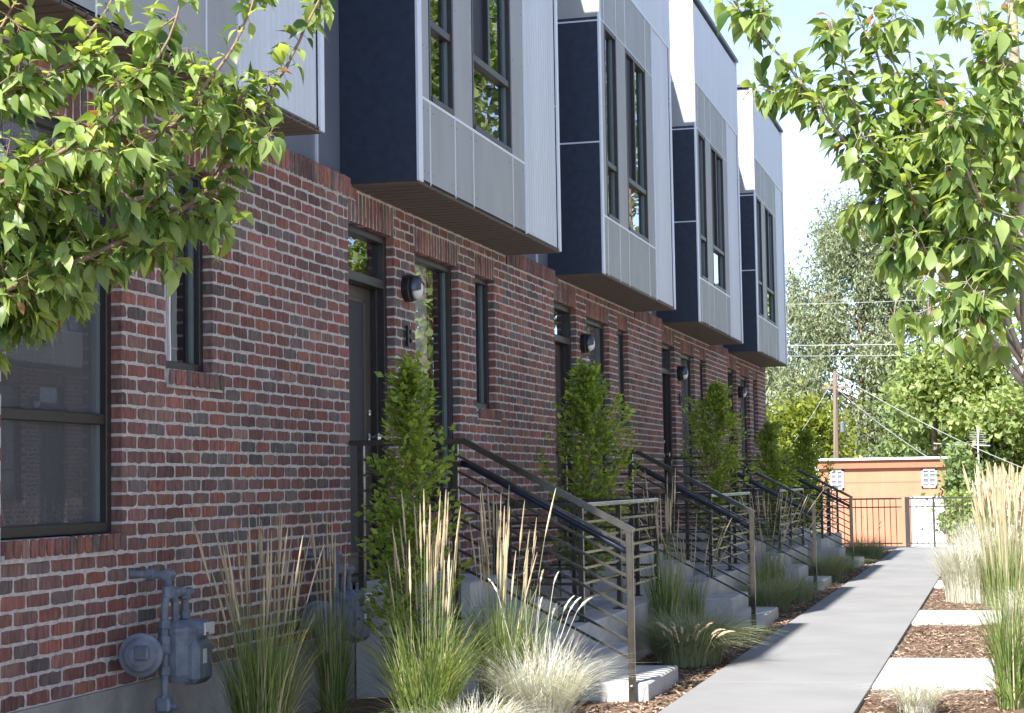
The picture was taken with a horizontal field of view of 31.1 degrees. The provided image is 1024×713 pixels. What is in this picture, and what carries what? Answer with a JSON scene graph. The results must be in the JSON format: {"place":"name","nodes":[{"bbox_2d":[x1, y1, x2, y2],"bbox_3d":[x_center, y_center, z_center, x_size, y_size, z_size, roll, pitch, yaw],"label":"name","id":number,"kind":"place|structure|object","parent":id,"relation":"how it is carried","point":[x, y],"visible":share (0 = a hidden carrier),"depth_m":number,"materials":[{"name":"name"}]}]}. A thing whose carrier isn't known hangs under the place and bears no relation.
{"place":"outdoors","nodes":[
{"label":"outdoors","id":0,"kind":"place"},
{"bbox_2d":[658,547,956,712],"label":"walkway","id":1,"kind":"structure","parent":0,"point":[832,648],"depth_m":14.18,"materials":[{"name":"concrete"}]},
{"bbox_2d":[809,514,820,532],"bbox_3d":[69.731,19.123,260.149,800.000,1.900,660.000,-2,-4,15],"label":"ground","id":2,"kind":"structure","parent":0,"point":[818,530],"depth_m":123.04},
{"bbox_2d":[0,0,324,712],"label":"townhouse","id":3,"kind":"structure","parent":2,"relation":"on","point":[141,419],"depth_m":9.09,"materials":[{"name":"brick"}]},
{"bbox_2d":[1,101,110,538],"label":"window","id":4,"kind":"structure","parent":3,"relation":"in","point":[56,406],"depth_m":8.93,"materials":[{"name":"black glass"}]},
{"bbox_2d":[118,568,214,712],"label":"gas meter","id":5,"kind":"object","parent":3,"relation":"attached to","point":[174,653],"visible":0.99,"depth_m":8.86,"materials":[{"name":"blue paint"}]},
{"bbox_2d":[165,168,202,372],"bbox_3d":[-2.117,-0.455,9.776,0.777,1.088,0.572,-2,-4,15],"label":"window","id":6,"kind":"structure","parent":3,"relation":"in","point":[184,308],"depth_m":9.92,"materials":[{"name":"black glass"}]},
{"bbox_2d":[280,0,561,712],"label":"townhouse","id":7,"kind":"structure","parent":2,"relation":"on","point":[424,183],"depth_m":12.89,"materials":[{"name":"brick"}]},
{"bbox_2d":[301,549,371,661],"bbox_3d":[-1.097,1.710,11.093,0.316,1.085,0.561,-3,-5,29],"label":"gas meter","id":8,"kind":"object","parent":7,"relation":"attached to","point":[351,597],"visible":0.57,"depth_m":11.11,"materials":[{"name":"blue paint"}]},
{"bbox_2d":[348,237,366,589],"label":"transom window","id":9,"kind":"structure","parent":7,"relation":"in","point":[357,249],"depth_m":13.01,"materials":[{"name":"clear glass"}]},
{"bbox_2d":[348,284,380,574],"bbox_3d":[-1.063,0.487,12.415,0.145,1.965,0.790,-2,-4,15],"label":"door","id":10,"kind":"structure","parent":7,"relation":"in","point":[360,412],"depth_m":12.58,"materials":[{"name":"metal"}]},
{"bbox_2d":[366,253,452,511],"bbox_3d":[-0.976,0.226,13.985,0.777,1.907,1.102,-2,-4,15],"label":"window","id":11,"kind":"structure","parent":7,"relation":"in","point":[433,310],"depth_m":14.40,"materials":[{"name":"black glass"}]},
{"bbox_2d":[428,0,453,115],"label":"window","id":12,"kind":"structure","parent":7,"relation":"in","point":[440,12],"depth_m":12.82,"materials":[{"name":"glass"}]},
{"bbox_2d":[475,277,488,408],"bbox_3d":[-0.641,-0.100,15.290,0.777,1.088,0.572,-2,-4,15],"label":"window","id":13,"kind":"structure","parent":7,"relation":"in","point":[481,290],"depth_m":15.43,"materials":[{"name":"black glass"}]},
{"bbox_2d":[471,0,511,153],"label":"window","id":14,"kind":"structure","parent":7,"relation":"in","point":[490,19],"depth_m":14.36,"materials":[{"name":"glass"}]},
{"bbox_2d":[355,574,677,701],"bbox_3d":[0.391,2.018,13.415,1.920,0.940,3.720,-2,-4,15],"label":"entry stoop","id":15,"kind":"object","parent":2,"relation":"on","point":[660,683],"visible":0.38,"depth_m":11.85,"materials":[{"name":"cast concrete"}]},
{"bbox_2d":[350,438,636,702],"bbox_3d":[-0.131,1.373,11.647,1.861,1.721,0.120,-2,-4,15],"label":"stair railing","id":16,"kind":"object","parent":15,"relation":"attached to","point":[565,515],"visible":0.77,"depth_m":11.58,"materials":[{"name":"brown metal"}]},
{"bbox_2d":[492,498,659,621],"bbox_3d":[0.225,1.509,14.027,1.350,0.805,2.910,-2,-4,15],"label":"planter guard","id":17,"kind":"object","parent":15,"relation":"on","point":[618,532],"visible":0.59,"depth_m":13.83,"materials":[{"name":"brown metal"}]},
{"bbox_2d":[431,0,675,596],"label":"townhouse","id":18,"kind":"structure","parent":2,"relation":"on","point":[602,282],"depth_m":18.44,"materials":[{"name":"brick"}]},
{"bbox_2d":[554,312,555,333],"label":"transom window","id":19,"kind":"structure","parent":18,"relation":"in","point":[554,312],"depth_m":18.51,"materials":[{"name":"clear glass"}]},
{"bbox_2d":[555,344,567,536],"bbox_3d":[0.413,0.842,17.929,0.145,1.965,0.790,-2,-4,15],"label":"door","id":20,"kind":"structure","parent":18,"relation":"in","point":[557,347],"depth_m":18.18,"materials":[{"name":"metal"}]},
{"bbox_2d":[556,317,605,493],"bbox_3d":[0.500,0.581,19.500,0.777,1.907,1.102,-2,-4,15],"label":"window","id":21,"kind":"structure","parent":18,"relation":"in","point":[596,329],"depth_m":19.92,"materials":[{"name":"grey glass"}]},
{"bbox_2d":[604,24,619,223],"bbox_3d":[0.617,-2.271,18.233,0.777,1.897,0.570,-2,-4,15],"label":"window","id":22,"kind":"structure","parent":18,"relation":"in","point":[611,118],"depth_m":18.37,"materials":[{"name":"black glass"}]},
{"bbox_2d":[617,330,624,425],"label":"window","id":23,"kind":"structure","parent":18,"relation":"in","point":[620,334],"depth_m":20.94,"materials":[{"name":"brown metal"}]},
{"bbox_2d":[625,48,648,242],"bbox_3d":[1.293,-2.202,19.401,0.076,1.897,1.100,-2,-4,15],"label":"window","id":24,"kind":"structure","parent":18,"relation":"in","point":[638,223],"depth_m":19.58,"materials":[{"name":"black glass"}]},
{"bbox_2d":[314,549,891,712],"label":"mulch bed","id":25,"kind":"object","parent":2,"relation":"on","point":[386,708],"visible":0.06,"depth_m":11.77,"materials":[{"name":"brown wood"}]},
{"bbox_2d":[0,0,335,377],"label":"cherry tree","id":26,"kind":"object","parent":25,"relation":"on","point":[78,170],"visible":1,"depth_m":5.87,"materials":[{"name":"green plant"}]},
{"bbox_2d":[186,511,337,712],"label":"reed clump","id":27,"kind":"object","parent":25,"relation":"on","point":[265,684],"visible":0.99,"depth_m":8.82,"materials":[{"name":"green plant"}]},
{"bbox_2d":[297,511,385,712],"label":"reed clump","id":28,"kind":"object","parent":25,"relation":"on","point":[333,678],"visible":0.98,"depth_m":10.08,"materials":[{"name":"green plant"}]},
{"bbox_2d":[353,350,472,666],"bbox_3d":[-0.567,1.035,10.481,0.681,2.190,0.759,0,-4,-7],"label":"columnar shrub","id":29,"kind":"object","parent":25,"relation":"on","point":[406,424],"visible":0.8,"depth_m":10.48,"materials":[{"name":"green plant"}]},
{"bbox_2d":[321,490,558,712],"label":"reed clump","id":30,"kind":"object","parent":25,"relation":"on","point":[428,682],"visible":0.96,"depth_m":9.42,"materials":[{"name":"green plant"}]},
{"bbox_2d":[400,687,559,712],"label":"grass mound","id":31,"kind":"object","parent":25,"relation":"on","point":[475,709],"depth_m":9.38,"materials":[{"name":"beige plant"}]},
{"bbox_2d":[384,486,641,712],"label":"reed clump","id":32,"kind":"object","parent":25,"relation":"on","point":[500,613],"visible":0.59,"depth_m":10.22,"materials":[{"name":"green plant"}]},
{"bbox_2d":[488,567,592,709],"bbox_3d":[0.081,1.588,9.943,0.633,0.933,0.546,2,-5,-39],"label":"reed clump","id":33,"kind":"object","parent":25,"relation":"on","point":[553,611],"visible":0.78,"depth_m":9.91,"materials":[{"name":"beige plant"}]},
{"bbox_2d":[459,628,657,712],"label":"grass mound","id":34,"kind":"object","parent":25,"relation":"on","point":[556,692],"depth_m":9.82,"materials":[{"name":"beige plant"}]},
{"bbox_2d":[532,356,644,594],"bbox_3d":[0.637,1.087,15.695,0.950,2.182,0.866,2,-5,-39],"label":"columnar shrub","id":35,"kind":"object","parent":25,"relation":"on","point":[585,398],"visible":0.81,"depth_m":15.65,"materials":[{"name":"green plant"}]},
{"bbox_2d":[635,468,722,653],"bbox_3d":[1.220,1.613,14.460,0.839,1.467,0.823,-2,-4,15],"label":"reed clump","id":36,"kind":"object","parent":25,"relation":"on","point":[665,597],"visible":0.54,"depth_m":14.41,"materials":[{"name":"green plant"}]},
{"bbox_2d":[639,509,731,622],"bbox_3d":[1.554,1.924,16.540,0.814,1.121,0.749,0,-4,-11],"label":"reed clump","id":37,"kind":"object","parent":25,"relation":"on","point":[692,601],"visible":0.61,"depth_m":16.40,"materials":[{"name":"green plant"}]},
{"bbox_2d":[652,621,734,667],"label":"reed clump","id":38,"kind":"object","parent":25,"relation":"on","point":[661,625],"visible":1,"depth_m":13.09,"materials":[{"name":"plant"}]},
{"bbox_2d":[624,601,790,667],"bbox_3d":[1.305,2.042,13.626,1.718,0.493,1.687,-2,-4,15],"label":"grass mound","id":39,"kind":"object","parent":25,"relation":"on","point":[712,655],"depth_m":13.43,"materials":[{"name":"plant"}]},
{"bbox_2d":[676,376,760,563],"bbox_3d":[2.396,1.389,21.582,0.908,2.330,1.036,1,-4,-21],"label":"columnar shrub","id":40,"kind":"object","parent":25,"relation":"on","point":[718,477],"visible":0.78,"depth_m":21.55,"materials":[{"name":"green plant"}]},
{"bbox_2d":[736,419,803,544],"bbox_3d":[3.804,1.904,27.049,1.029,2.007,0.970,-2,-4,15],"label":"columnar shrub","id":41,"kind":"object","parent":25,"relation":"on","point":[771,451],"visible":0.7,"depth_m":26.98,"materials":[{"name":"green plant"}]},
{"bbox_2d":[725,490,822,590],"bbox_3d":[2.811,2.058,19.980,0.885,1.285,1.056,1,-4,-24],"label":"reed clump","id":42,"kind":"object","parent":25,"relation":"on","point":[764,575],"visible":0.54,"depth_m":19.99,"materials":[{"name":"green plant"}]},
{"bbox_2d":[730,546,828,611],"bbox_3d":[2.641,2.302,19.116,1.479,0.683,1.448,-4,-5,35],"label":"grass mound","id":43,"kind":"object","parent":25,"relation":"on","point":[772,596],"depth_m":18.88,"materials":[{"name":"plant"}]},
{"bbox_2d":[750,491,822,581],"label":"reed clump","id":44,"kind":"object","parent":25,"relation":"on","point":[771,567],"visible":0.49,"depth_m":21.43,"materials":[{"name":"green plant"}]},
{"bbox_2d":[737,549,852,602],"bbox_3d":[3.121,2.436,20.396,1.347,0.577,1.254,-2,-4,15],"label":"grass mound","id":45,"kind":"object","parent":25,"relation":"on","point":[805,594],"depth_m":20.24,"materials":[{"name":"plant"}]},
{"bbox_2d":[780,426,835,529],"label":"columnar shrub","id":46,"kind":"object","parent":25,"relation":"on","point":[808,456],"visible":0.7,"depth_m":31.28,"materials":[{"name":"green plant"}]},
{"bbox_2d":[793,546,878,581],"bbox_3d":[4.145,2.736,24.332,1.666,0.484,1.640,-2,-4,15],"label":"grass mound","id":47,"kind":"object","parent":25,"relation":"on","point":[834,571],"depth_m":24.17,"materials":[{"name":"plant"}]},
{"bbox_2d":[822,549,873,573],"bbox_3d":[4.677,2.909,26.125,1.192,0.368,1.138,2,-5,-33],"label":"grass mound","id":48,"kind":"object","parent":25,"relation":"on","point":[849,570],"depth_m":26.02,"materials":[{"name":"plant"}]},
{"bbox_2d":[838,522,902,558],"bbox_3d":[5.941,3.034,30.916,1.586,0.735,1.646,-2,-4,15],"label":"grass mound","id":49,"kind":"object","parent":25,"relation":"on","point":[869,551],"depth_m":30.69,"materials":[{"name":"plant"}]},
{"bbox_2d":[560,544,778,627],"bbox_3d":[1.868,2.373,18.930,1.920,0.940,3.720,-2,-4,15],"label":"entry stoop","id":50,"kind":"object","parent":2,"relation":"on","point":[723,597],"visible":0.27,"depth_m":17.33,"materials":[{"name":"concrete"}]},
{"bbox_2d":[557,450,756,627],"bbox_3d":[1.345,1.729,17.162,1.861,1.721,0.120,-2,-4,15],"label":"stair railing","id":51,"kind":"object","parent":50,"relation":"attached to","point":[702,500],"visible":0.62,"depth_m":17.06,"materials":[{"name":"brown metal"}]},
{"bbox_2d":[636,492,749,576],"bbox_3d":[1.702,1.864,19.541,1.350,0.805,2.910,-2,-4,15],"label":"planter guard","id":52,"kind":"object","parent":50,"relation":"on","point":[710,496],"visible":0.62,"depth_m":19.44,"materials":[{"name":"brown metal"}]},
{"bbox_2d":[646,0,742,559],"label":"townhouse","id":53,"kind":"structure","parent":2,"relation":"on","point":[694,329],"depth_m":23.94,"materials":[{"name":"metal"}]},
{"bbox_2d":[662,349,665,368],"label":"transom window","id":54,"kind":"structure","parent":53,"relation":"in","point":[663,351],"depth_m":23.78,"materials":[{"name":"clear glass"}]},
{"bbox_2d":[662,376,669,526],"bbox_3d":[1.889,1.197,23.444,0.145,1.965,0.790,-2,-4,15],"label":"door","id":55,"kind":"structure","parent":53,"relation":"in","point":[668,454],"depth_m":23.80,"materials":[{"name":"metal"}]},
{"bbox_2d":[680,354,692,492],"bbox_3d":[2.315,0.925,24.924,0.076,1.907,1.102,-2,-4,15],"label":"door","id":56,"kind":"structure","parent":53,"relation":"in","point":[685,360],"depth_m":25.32,"materials":[{"name":"brown metal"}]},
{"bbox_2d":[700,361,703,427],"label":"window","id":57,"kind":"structure","parent":53,"relation":"in","point":[701,378],"depth_m":26.48,"materials":[{"name":"brown metal"}]},
{"bbox_2d":[698,130,707,280],"bbox_3d":[2.432,-1.928,23.658,0.076,1.897,0.570,-2,-4,15],"label":"window","id":58,"kind":"structure","parent":53,"relation":"in","point":[701,139],"depth_m":23.85,"materials":[{"name":"black glass"}]},
{"bbox_2d":[710,144,725,292],"bbox_3d":[2.769,-1.847,24.916,0.076,1.897,1.100,-2,-4,15],"label":"window","id":59,"kind":"structure","parent":53,"relation":"in","point":[718,229],"depth_m":25.18,"materials":[{"name":"black glass"}]},
{"bbox_2d":[372,549,1023,712],"bbox_3d":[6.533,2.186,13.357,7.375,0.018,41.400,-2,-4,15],"label":"mulch bed","id":60,"kind":"object","parent":2,"relation":"on","point":[885,709],"visible":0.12,"depth_m":14.27,"materials":[{"name":"brown wood"}]},
{"bbox_2d":[709,0,1023,389],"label":"cherry tree","id":61,"kind":"object","parent":60,"relation":"on","point":[941,182],"visible":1,"depth_m":6.16,"materials":[{"name":"green plant"}]},
{"bbox_2d":[849,671,976,712],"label":"grass mound","id":62,"kind":"object","parent":60,"relation":"on","point":[914,701],"depth_m":10.60,"materials":[{"name":"beige plant"}]},
{"bbox_2d":[920,483,989,544],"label":"climbing shrub","id":63,"kind":"object","parent":60,"relation":"on","point":[966,514],"visible":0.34,"depth_m":35.91,"materials":[{"name":"green plant"}]},
{"bbox_2d":[912,504,1013,603],"bbox_3d":[4.949,2.080,19.868,1.424,1.156,2.398,0,-4,-10],"label":"grass mound","id":64,"kind":"object","parent":60,"relation":"on","point":[962,571],"depth_m":19.70,"materials":[{"name":"beige plant"}]},
{"bbox_2d":[908,479,1021,569],"bbox_3d":[5.906,2.200,23.119,1.703,1.330,2.072,-2,-4,15],"label":"grass mound","id":65,"kind":"object","parent":60,"relation":"on","point":[969,532],"depth_m":22.89,"materials":[{"name":"beige plant"}]},
{"bbox_2d":[928,469,1023,709],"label":"reed clump","id":66,"kind":"object","parent":60,"relation":"on","point":[1008,666],"visible":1,"depth_m":10.77,"materials":[{"name":"green plant"}]},
{"bbox_2d":[954,581,1023,625],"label":"grass mound","id":67,"kind":"object","parent":60,"relation":"on","point":[1010,610],"depth_m":16.26,"materials":[{"name":"beige plant"}]},
{"bbox_2d":[962,462,1023,606],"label":"reed clump","id":68,"kind":"object","parent":60,"relation":"on","point":[1012,485],"visible":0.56,"depth_m":19.03,"materials":[{"name":"beige plant"}]},
{"bbox_2d":[972,476,1019,534],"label":"reed clump","id":69,"kind":"object","parent":60,"relation":"on","point":[989,501],"visible":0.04,"depth_m":28.43,"materials":[{"name":"beige plant"}]},
{"bbox_2d":[984,461,1023,573],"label":"reed clump","id":70,"kind":"object","parent":60,"relation":"on","point":[989,478],"visible":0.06,"depth_m":24.64,"materials":[{"name":"beige plant"}]},
{"bbox_2d":[667,528,831,589],"bbox_3d":[3.344,2.728,24.445,1.920,0.940,3.720,-2,-4,15],"label":"entry stoop","id":71,"kind":"object","parent":2,"relation":"on","point":[801,569],"visible":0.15,"depth_m":22.85,"materials":[{"name":"concrete"}]},
{"bbox_2d":[664,456,817,590],"bbox_3d":[2.822,2.084,22.676,1.861,1.721,0.120,-2,-4,15],"label":"stair railing","id":72,"kind":"object","parent":71,"relation":"attached to","point":[762,487],"visible":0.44,"depth_m":22.57,"materials":[{"name":"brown metal"}]},
{"bbox_2d":[713,488,806,552],"bbox_3d":[3.178,2.219,25.056,1.350,0.805,2.910,-2,-4,15],"label":"guard railing","id":73,"kind":"object","parent":71,"relation":"on","point":[791,528],"visible":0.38,"depth_m":24.90,"materials":[{"name":"brown metal"}]},
{"bbox_2d":[717,84,787,521],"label":"townhouse","id":74,"kind":"structure","parent":2,"relation":"on","point":[752,356],"depth_m":29.72,"materials":[{"name":"brick"}]},
{"bbox_2d":[740,376,748,488],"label":"window","id":75,"kind":"structure","parent":74,"relation":"in","point":[742,380],"depth_m":30.90,"materials":[{"name":"glass"}]},
{"bbox_2d":[753,381,755,442],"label":"window","id":76,"kind":"structure","parent":74,"relation":"in","point":[753,381],"depth_m":31.98,"materials":[{"name":"brown metal"}]},
{"bbox_2d":[756,196,763,317],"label":"window","id":77,"kind":"structure","parent":74,"relation":"in","point":[758,202],"depth_m":29.38,"materials":[{"name":"black glass"}]},
{"bbox_2d":[764,205,775,325],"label":"window","id":78,"kind":"structure","parent":74,"relation":"in","point":[769,242],"depth_m":30.77,"materials":[{"name":"black glass"}]},
{"bbox_2d":[740,518,863,566],"bbox_3d":[4.821,3.083,29.959,1.920,0.940,3.720,-2,-4,15],"label":"entry stoop","id":79,"kind":"object","parent":2,"relation":"on","point":[823,543],"visible":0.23,"depth_m":28.32,"materials":[{"name":"concrete"}]},
{"bbox_2d":[734,460,853,563],"bbox_3d":[4.298,2.439,28.191,1.861,1.721,0.120,-2,-4,15],"label":"stair railing","id":80,"kind":"object","parent":79,"relation":"attached to","point":[819,489],"visible":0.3,"depth_m":28.05,"materials":[{"name":"brown metal"}]},
{"bbox_2d":[763,486,840,537],"bbox_3d":[4.655,2.574,30.571,1.350,0.805,2.910,-2,-4,15],"label":"planter guard","id":81,"kind":"object","parent":79,"relation":"on","point":[822,524],"visible":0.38,"depth_m":30.26,"materials":[{"name":"brown metal"}]},
{"bbox_2d":[766,378,872,532],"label":"broadleaf tree","id":82,"kind":"object","parent":2,"relation":"on","point":[798,417],"visible":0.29,"depth_m":78.83,"materials":[{"name":"green plant"}]},
{"bbox_2d":[822,371,849,458],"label":"utility pole","id":83,"kind":"object","parent":2,"relation":"on","point":[835,425],"visible":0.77,"depth_m":73.08,"materials":[{"name":"brown wood"}]},
{"bbox_2d":[791,378,833,444],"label":"power cable","id":84,"kind":"object","parent":83,"relation":"hanging from","point":[815,409],"visible":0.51,"depth_m":71.07,"materials":[{"name":"metal"}]},
{"bbox_2d":[836,388,953,472],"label":"power cable","id":85,"kind":"object","parent":83,"relation":"hanging from","point":[884,427],"visible":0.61,"depth_m":67.32,"materials":[{"name":"metal"}]},
{"bbox_2d":[836,373,1021,467],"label":"power cable","id":86,"kind":"object","parent":83,"relation":"hanging from","point":[926,424],"visible":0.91,"depth_m":67.34,"materials":[{"name":"metal"}]},
{"bbox_2d":[781,498,902,545],"bbox_3d":[6.269,3.256,35.286,2.405,1.080,0.050,-2,-4,15],"label":"metal fence","id":87,"kind":"object","parent":2,"relation":"on","point":[872,507],"visible":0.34,"depth_m":35.14,"materials":[{"name":"brown metal"}]},
{"bbox_2d":[765,179,960,458],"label":"willow tree","id":88,"kind":"object","parent":2,"relation":"on","point":[839,258],"visible":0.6,"depth_m":89.74,"materials":[{"name":"green plant"}]},
{"bbox_2d":[817,456,953,546],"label":"garage","id":89,"kind":"structure","parent":2,"relation":"on","point":[898,477],"depth_m":58.71,"materials":[{"name":"orange"}]},
{"bbox_2d":[830,470,843,489],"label":"window","id":90,"kind":"structure","parent":89,"relation":"in","point":[837,479],"depth_m":59.13,"materials":[{"name":"white paint"}]},
{"bbox_2d":[910,496,946,545],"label":"door","id":91,"kind":"structure","parent":89,"relation":"in","point":[915,527],"depth_m":58.33,"materials":[{"name":"white paint"}]},
{"bbox_2d":[921,469,936,487],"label":"window","id":92,"kind":"structure","parent":89,"relation":"in","point":[928,480],"depth_m":58.40,"materials":[{"name":"white paint"}]},
{"bbox_2d":[862,379,924,457],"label":"conifer tree","id":93,"kind":"object","parent":2,"relation":"on","point":[884,449],"visible":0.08,"depth_m":77.17,"materials":[{"name":"green plant"}]},
{"bbox_2d":[840,337,953,454],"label":"broadleaf tree","id":94,"kind":"object","parent":2,"relation":"on","point":[852,385],"visible":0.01,"depth_m":94.13,"materials":[{"name":"green plant"}]},
{"bbox_2d":[920,300,937,456],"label":"utility pole","id":95,"kind":"object","parent":2,"relation":"on","point":[933,440],"visible":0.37,"depth_m":72.51,"materials":[{"name":"brown wood"}]},
{"bbox_2d":[787,343,940,345],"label":"power cable","id":96,"kind":"object","parent":95,"relation":"hanging from","point":[853,344],"visible":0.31,"depth_m":73.69,"materials":[{"name":"metal"}]},
{"bbox_2d":[814,299,928,303],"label":"power cable","id":97,"kind":"object","parent":95,"relation":"hanging from","point":[865,302],"visible":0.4,"depth_m":73.55,"materials":[{"name":"metal"}]},
{"bbox_2d":[852,355,907,355],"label":"power cable","id":98,"kind":"object","parent":95,"relation":"attached to","point":[876,355],"visible":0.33,"depth_m":73.67,"materials":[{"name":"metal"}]},
{"bbox_2d":[857,316,1023,545],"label":"broadleaf tree","id":99,"kind":"object","parent":2,"relation":"on","point":[921,384],"visible":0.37,"depth_m":71.12,"materials":[{"name":"green plant"}]},
{"bbox_2d":[920,434,993,541],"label":"broadleaf tree","id":100,"kind":"object","parent":2,"relation":"on","point":[955,479],"visible":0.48,"depth_m":49.25,"materials":[{"name":"green leaf"},{"name":"brown smooth bark"}]},
{"bbox_2d":[934,426,989,462],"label":"tv antenna","id":101,"kind":"object","parent":2,"relation":"on","point":[977,441],"visible":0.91,"depth_m":55.21,"materials":[{"name":"white paint"}]},
{"bbox_2d":[904,497,1020,546],"bbox_3d":[8.811,3.168,34.611,2.742,1.080,0.085,-2,-4,15],"label":"metal fence","id":102,"kind":"object","parent":2,"relation":"on","point":[909,543],"visible":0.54,"depth_m":34.85,"materials":[{"name":"metal"}]},
{"bbox_2d":[932,262,1023,468],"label":"broadleaf tree","id":103,"kind":"object","parent":2,"relation":"on","point":[1015,422],"visible":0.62,"depth_m":68.25,"materials":[{"name":"green plant"}]},
{"bbox_2d":[978,462,1023,538],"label":"climbing shrub","id":104,"kind":"object","parent":2,"relation":"on","point":[1012,512],"visible":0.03,"depth_m":35.88,"materials":[{"name":"green plant"}]},
{"bbox_2d":[700,0,1023,475],"label":"sky","id":105,"kind":"structure","parent":0,"point":[804,170],"materials":[{"name":"white"}]},
{"bbox_2d":[877,546,950,549],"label":"path","id":106,"kind":"structure","parent":0,"point":[891,547],"depth_m":35.28,"materials":[{"name":"concrete"}]},
{"bbox_2d":[872,549,1023,689],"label":"crossing slabs","id":107,"kind":"structure","parent":0,"point":[934,667],"depth_m":12.99,"materials":[{"name":"concrete"}]}
]}

